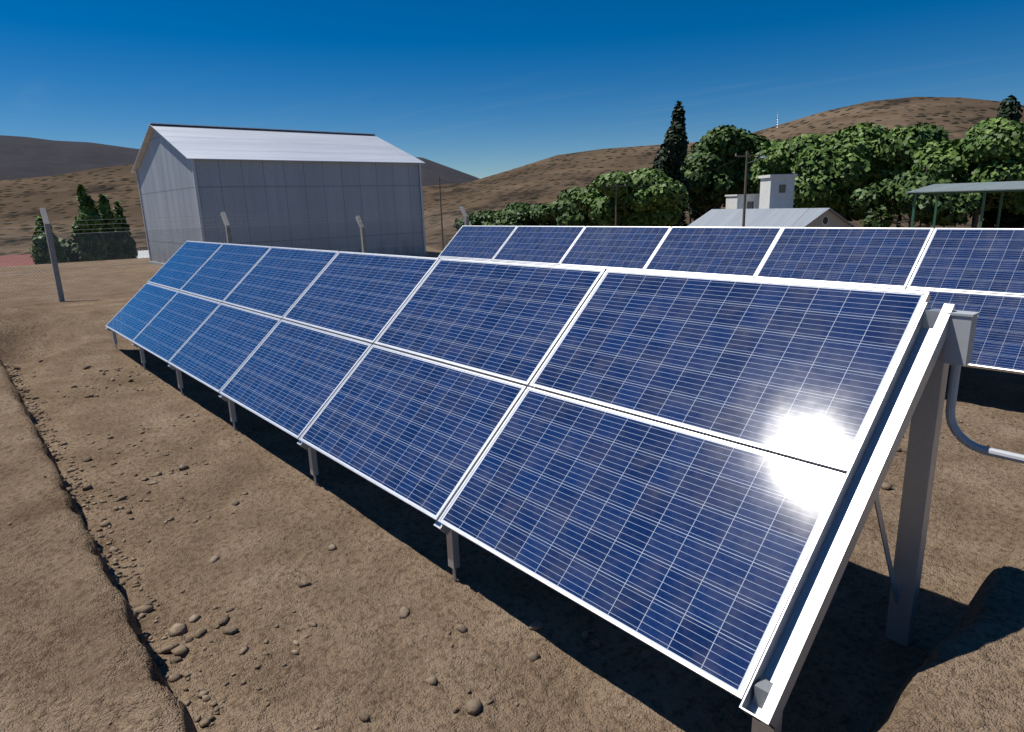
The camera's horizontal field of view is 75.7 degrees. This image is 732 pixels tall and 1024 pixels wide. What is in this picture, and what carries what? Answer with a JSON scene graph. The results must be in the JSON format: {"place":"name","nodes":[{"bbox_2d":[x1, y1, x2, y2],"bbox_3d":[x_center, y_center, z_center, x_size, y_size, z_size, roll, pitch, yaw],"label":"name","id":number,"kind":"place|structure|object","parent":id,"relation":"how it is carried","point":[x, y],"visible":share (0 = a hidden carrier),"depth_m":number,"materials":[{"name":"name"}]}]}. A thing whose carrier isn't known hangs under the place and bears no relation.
{"place":"outdoors","nodes":[
{"label":"outdoors","id":0,"kind":"place"},
{"bbox_2d":[0,97,1023,731],"bbox_3d":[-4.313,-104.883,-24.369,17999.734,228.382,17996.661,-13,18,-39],"label":"ground","id":1,"kind":"structure","parent":0,"point":[76,655],"depth_m":4.00,"materials":[{"name":"soil"}]},
{"bbox_2d":[0,254,34,266],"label":"red cottage roof","id":2,"kind":"structure","parent":1,"relation":"on","point":[15,263],"depth_m":53.91,"materials":[{"name":"tile"}]},
{"bbox_2d":[29,215,68,264],"bbox_3d":[-28.469,-7.243,40.461,1.987,4.009,1.919,-13,18,-39],"label":"poplar tree","id":3,"kind":"object","parent":1,"relation":"on","point":[39,222],"visible":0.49,"depth_m":39.91,"materials":[{"name":"green plant"}]},
{"bbox_2d":[59,238,80,261],"bbox_3d":[-32.060,-7.215,47.582,2.831,4.080,2.137,1,14,10],"label":"bush","id":4,"kind":"object","parent":1,"relation":"on","point":[65,242],"visible":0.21,"depth_m":47.08,"materials":[{"name":"green plant"}]},
{"bbox_2d":[71,184,110,261],"bbox_3d":[-27.178,-8.599,42.471,1.980,6.041,2.036,4,15,22],"label":"poplar tree","id":5,"kind":"object","parent":1,"relation":"on","point":[87,217],"visible":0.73,"depth_m":41.92,"materials":[{"name":"green plant"}]},
{"bbox_2d":[96,194,129,259],"bbox_3d":[-27.419,-8.591,44.757,2.217,6.041,2.324,-13,18,-39],"label":"poplar tree","id":6,"kind":"object","parent":1,"relation":"on","point":[103,209],"visible":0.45,"depth_m":44.22,"materials":[{"name":"green plant"}]},
{"bbox_2d":[112,200,137,258],"bbox_3d":[-27.581,-8.750,46.812,1.869,5.887,1.946,-13,18,-39],"label":"poplar tree","id":7,"kind":"object","parent":1,"relation":"on","point":[120,218],"visible":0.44,"depth_m":46.32,"materials":[{"name":"green plant"}]},
{"bbox_2d":[136,250,148,257],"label":"white store roof","id":8,"kind":"structure","parent":1,"relation":"on","point":[143,254],"depth_m":55.05,"materials":[{"name":"metal"}]},
{"bbox_2d":[0,206,468,305],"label":"chain link fence","id":9,"kind":"object","parent":1,"relation":"on","point":[55,262],"visible":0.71,"depth_m":18.14,"materials":[{"name":"metal"}]},
{"bbox_2d":[131,123,427,265],"bbox_3d":[-10.867,-7.857,31.024,10.360,6.215,9.080,-13,18,-39],"label":"corrugated iron shed","id":10,"kind":"object","parent":1,"relation":"on","point":[238,176],"visible":0.77,"depth_m":27.77,"materials":[{"name":"metal"}]},
{"bbox_2d":[439,177,443,249],"bbox_3d":[-6.211,-12.419,58.395,0.166,8.355,0.166,5,15,26],"label":"utility pole","id":11,"kind":"object","parent":1,"relation":"on","point":[441,213],"visible":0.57,"depth_m":58.07,"materials":[{"name":"brown wood"}]},
{"bbox_2d":[454,210,542,230],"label":"broad tree","id":12,"kind":"object","parent":1,"relation":"on","point":[477,219],"visible":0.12,"depth_m":116.35,"materials":[{"name":"green plant"}]},
{"bbox_2d":[0,352,1023,729],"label":"rocks","id":13,"kind":"object","parent":1,"relation":"on","point":[180,652],"visible":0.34,"depth_m":3.83,"materials":[{"name":"brown stone"}]},
{"bbox_2d":[483,201,556,225],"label":"broad tree","id":14,"kind":"object","parent":1,"relation":"on","point":[517,214],"visible":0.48,"depth_m":103.95,"materials":[{"name":"green plant"}]},
{"bbox_2d":[106,241,1023,731],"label":"solar array row","id":15,"kind":"object","parent":1,"relation":"on","point":[688,471],"visible":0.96,"depth_m":3.53,"materials":[{"name":"blue glass"}]},
{"bbox_2d":[534,186,598,226],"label":"broad tree","id":16,"kind":"object","parent":1,"relation":"on","point":[562,211],"visible":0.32,"depth_m":87.65,"materials":[{"name":"green plant"}]},
{"bbox_2d":[569,178,617,210],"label":"broad tree","id":17,"kind":"object","parent":1,"relation":"on","point":[585,197],"visible":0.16,"depth_m":79.55,"materials":[{"name":"green plant"}]},
{"bbox_2d":[607,182,625,225],"bbox_3d":[9.457,-12.847,59.950,1.802,7.461,0.178,1,14,12],"label":"utility pole","id":18,"kind":"object","parent":1,"relation":"on","point":[616,186],"visible":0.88,"depth_m":59.40,"materials":[{"name":"brown wood"}]},
{"bbox_2d":[588,167,688,226],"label":"broad tree","id":19,"kind":"object","parent":1,"relation":"on","point":[651,204],"visible":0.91,"depth_m":65.61,"materials":[{"name":"green plant"}]},
{"bbox_2d":[652,101,688,226],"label":"cypress tree","id":20,"kind":"object","parent":1,"relation":"on","point":[671,154],"visible":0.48,"depth_m":73.33,"materials":[{"name":"green plant"}]},
{"bbox_2d":[684,201,721,223],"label":"broad tree","id":21,"kind":"object","parent":1,"relation":"on","point":[694,215],"visible":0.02,"depth_m":95.34,"materials":[{"name":"green plant"}]},
{"bbox_2d":[678,125,756,213],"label":"broad tree","id":22,"kind":"object","parent":1,"relation":"on","point":[715,150],"visible":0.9,"depth_m":81.01,"materials":[{"name":"green plant"}]},
{"bbox_2d":[684,124,771,211],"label":"broad tree","id":23,"kind":"object","parent":1,"relation":"on","point":[749,139],"visible":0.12,"depth_m":84.71,"materials":[{"name":"green plant"}]},
{"bbox_2d":[437,226,1023,374],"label":"solar array row","id":24,"kind":"object","parent":1,"relation":"on","point":[981,270],"visible":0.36,"depth_m":8.93,"materials":[{"name":"blue glass"}]},
{"bbox_2d":[725,194,759,208],"bbox_3d":[22.483,-13.563,64.065,2.800,6.084,2.800,-3,14,-5],"label":"white annex","id":25,"kind":"object","parent":1,"relation":"on","point":[735,201],"visible":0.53,"depth_m":62.29,"materials":[{"name":"clear concrete"}]},
{"bbox_2d":[734,151,766,226],"bbox_3d":[18.123,-11.741,50.684,2.304,9.194,0.408,3,15,19],"label":"utility pole","id":26,"kind":"object","parent":1,"relation":"on","point":[745,191],"visible":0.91,"depth_m":50.03,"materials":[{"name":"brown wood"}]},
{"bbox_2d":[442,156,922,190],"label":"power lines","id":27,"kind":"object","parent":26,"relation":"attached to","point":[682,179],"visible":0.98,"depth_m":56.63,"materials":[{"name":"black metal"}]},
{"bbox_2d":[686,208,856,227],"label":"building roof","id":28,"kind":"structure","parent":1,"relation":"on","point":[793,217],"depth_m":54.01,"materials":[{"name":"white metal"}]},
{"bbox_2d":[822,215,828,225],"bbox_3d":[24.447,-11.343,51.381,0.800,0.800,0.015,-9,15,-26],"label":"gable vent","id":29,"kind":"object","parent":28,"relation":"attached to","point":[825,219],"visible":1,"depth_m":51.37,"materials":[{"name":"grey metal"}]},
{"bbox_2d":[758,174,797,208],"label":"building","id":30,"kind":"structure","parent":1,"relation":"on","point":[776,190],"depth_m":59.42,"materials":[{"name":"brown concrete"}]},
{"bbox_2d":[749,138,807,154],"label":"broad tree","id":31,"kind":"object","parent":1,"relation":"on","point":[772,142],"visible":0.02,"depth_m":84.49,"materials":[{"name":"green plant"}]},
{"bbox_2d":[738,130,885,211],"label":"broad tree","id":32,"kind":"object","parent":1,"relation":"on","point":[802,152],"visible":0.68,"depth_m":73.38,"materials":[{"name":"green plant"}]},
{"bbox_2d":[792,122,935,221],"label":"broad tree","id":33,"kind":"object","parent":1,"relation":"on","point":[900,141],"visible":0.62,"depth_m":70.59,"materials":[{"name":"green plant"}]},
{"bbox_2d":[848,170,982,227],"bbox_3d":[36.802,-13.944,60.307,10.458,7.633,10.275,-13,18,-39],"label":"broad tree","id":34,"kind":"object","parent":1,"relation":"on","point":[873,200],"visible":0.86,"depth_m":57.83,"materials":[{"name":"green plant"}]},
{"bbox_2d":[896,122,948,227],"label":"broad tree","id":35,"kind":"object","parent":1,"relation":"on","point":[939,132],"visible":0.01,"depth_m":78.64,"materials":[{"name":"green plant"}]},
{"bbox_2d":[868,138,998,227],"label":"broad tree","id":36,"kind":"object","parent":1,"relation":"on","point":[941,154],"visible":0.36,"depth_m":65.10,"materials":[{"name":"green plant"}]},
{"bbox_2d":[906,181,1023,228],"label":"shelter","id":37,"kind":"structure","parent":1,"relation":"on","point":[984,188],"depth_m":38.52,"materials":[{"name":"green paint"}]},
{"bbox_2d":[971,211,974,227],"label":"broad tree","id":38,"kind":"object","parent":1,"relation":"on","point":[973,217],"depth_m":77.33,"materials":[{"name":"green plant"}]},
{"bbox_2d":[924,117,1023,227],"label":"broad tree","id":39,"kind":"object","parent":1,"relation":"on","point":[993,149],"visible":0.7,"depth_m":60.13,"materials":[{"name":"green plant"}]},
{"bbox_2d":[982,95,1023,227],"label":"poplar tree","id":40,"kind":"object","parent":1,"relation":"on","point":[1008,110],"visible":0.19,"depth_m":69.04,"materials":[{"name":"green plant"}]},
{"bbox_2d":[0,0,1023,178],"label":"sky","id":41,"kind":"structure","parent":0,"point":[480,89],"materials":[{"name":"blue"}]}
]}

